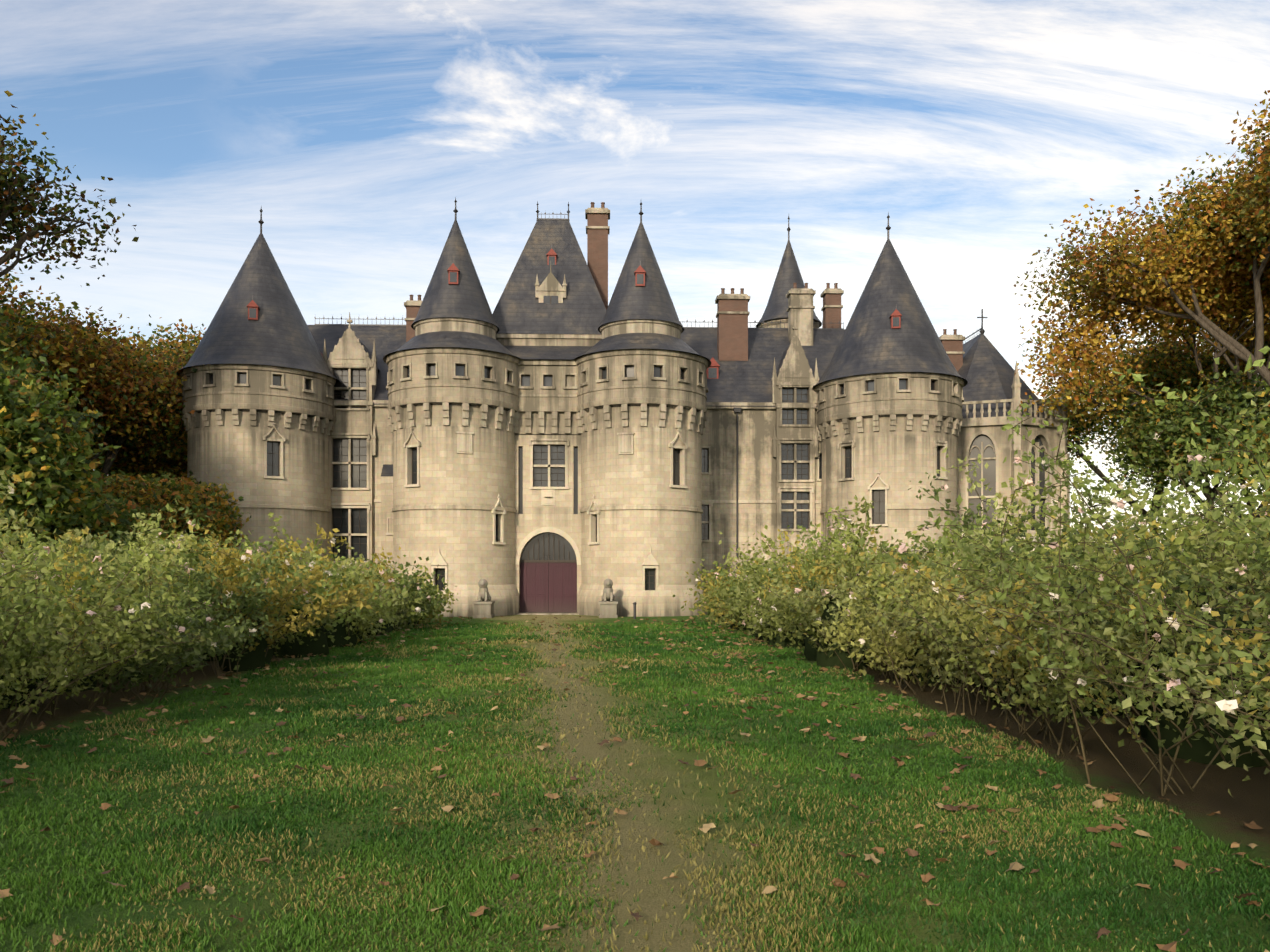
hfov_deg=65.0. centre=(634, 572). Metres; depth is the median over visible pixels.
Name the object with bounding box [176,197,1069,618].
castle
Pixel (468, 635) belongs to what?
grass
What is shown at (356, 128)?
sky
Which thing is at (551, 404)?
gate gallery
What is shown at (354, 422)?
bay
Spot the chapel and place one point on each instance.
(998, 434)
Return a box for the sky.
[0,0,1269,541]
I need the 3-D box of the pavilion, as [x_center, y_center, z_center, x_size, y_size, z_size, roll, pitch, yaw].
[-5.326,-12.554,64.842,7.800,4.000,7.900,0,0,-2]
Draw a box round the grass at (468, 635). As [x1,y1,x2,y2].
[0,621,1269,951]
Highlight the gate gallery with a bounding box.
[518,365,577,411]
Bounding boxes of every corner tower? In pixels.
[180,364,335,566]
[815,372,963,558]
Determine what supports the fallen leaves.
on the ground at (1208, 795)
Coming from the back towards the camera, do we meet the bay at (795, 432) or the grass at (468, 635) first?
the bay at (795, 432)
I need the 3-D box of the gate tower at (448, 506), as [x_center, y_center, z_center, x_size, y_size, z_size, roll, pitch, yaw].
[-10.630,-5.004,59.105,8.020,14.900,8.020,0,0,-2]
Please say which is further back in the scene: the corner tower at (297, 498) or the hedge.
the corner tower at (297, 498)
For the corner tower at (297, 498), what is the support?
on the ground at (1208, 795)
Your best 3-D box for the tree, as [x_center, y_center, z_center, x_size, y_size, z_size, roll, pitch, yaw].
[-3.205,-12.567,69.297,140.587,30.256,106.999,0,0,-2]
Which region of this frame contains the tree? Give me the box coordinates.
[0,90,1269,553]
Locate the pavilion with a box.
[488,338,609,359]
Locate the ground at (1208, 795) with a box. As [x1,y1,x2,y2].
[0,611,1269,951]
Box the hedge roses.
[0,424,1269,713]
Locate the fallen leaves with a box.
[0,615,1269,951]
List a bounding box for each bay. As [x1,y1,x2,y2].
[327,367,376,571]
[776,386,814,562]
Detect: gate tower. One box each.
[386,347,519,616]
[576,349,707,616]
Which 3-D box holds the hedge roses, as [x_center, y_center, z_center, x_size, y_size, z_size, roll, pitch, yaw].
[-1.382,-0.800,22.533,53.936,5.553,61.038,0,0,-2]
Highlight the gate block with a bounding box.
[515,434,580,612]
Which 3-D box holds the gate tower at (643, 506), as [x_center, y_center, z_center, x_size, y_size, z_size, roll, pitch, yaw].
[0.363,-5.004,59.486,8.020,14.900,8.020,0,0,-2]
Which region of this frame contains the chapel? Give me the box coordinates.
[957,425,1059,549]
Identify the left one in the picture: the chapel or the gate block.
the gate block
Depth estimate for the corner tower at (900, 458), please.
60.64 m
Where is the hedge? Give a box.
[0,346,1269,795]

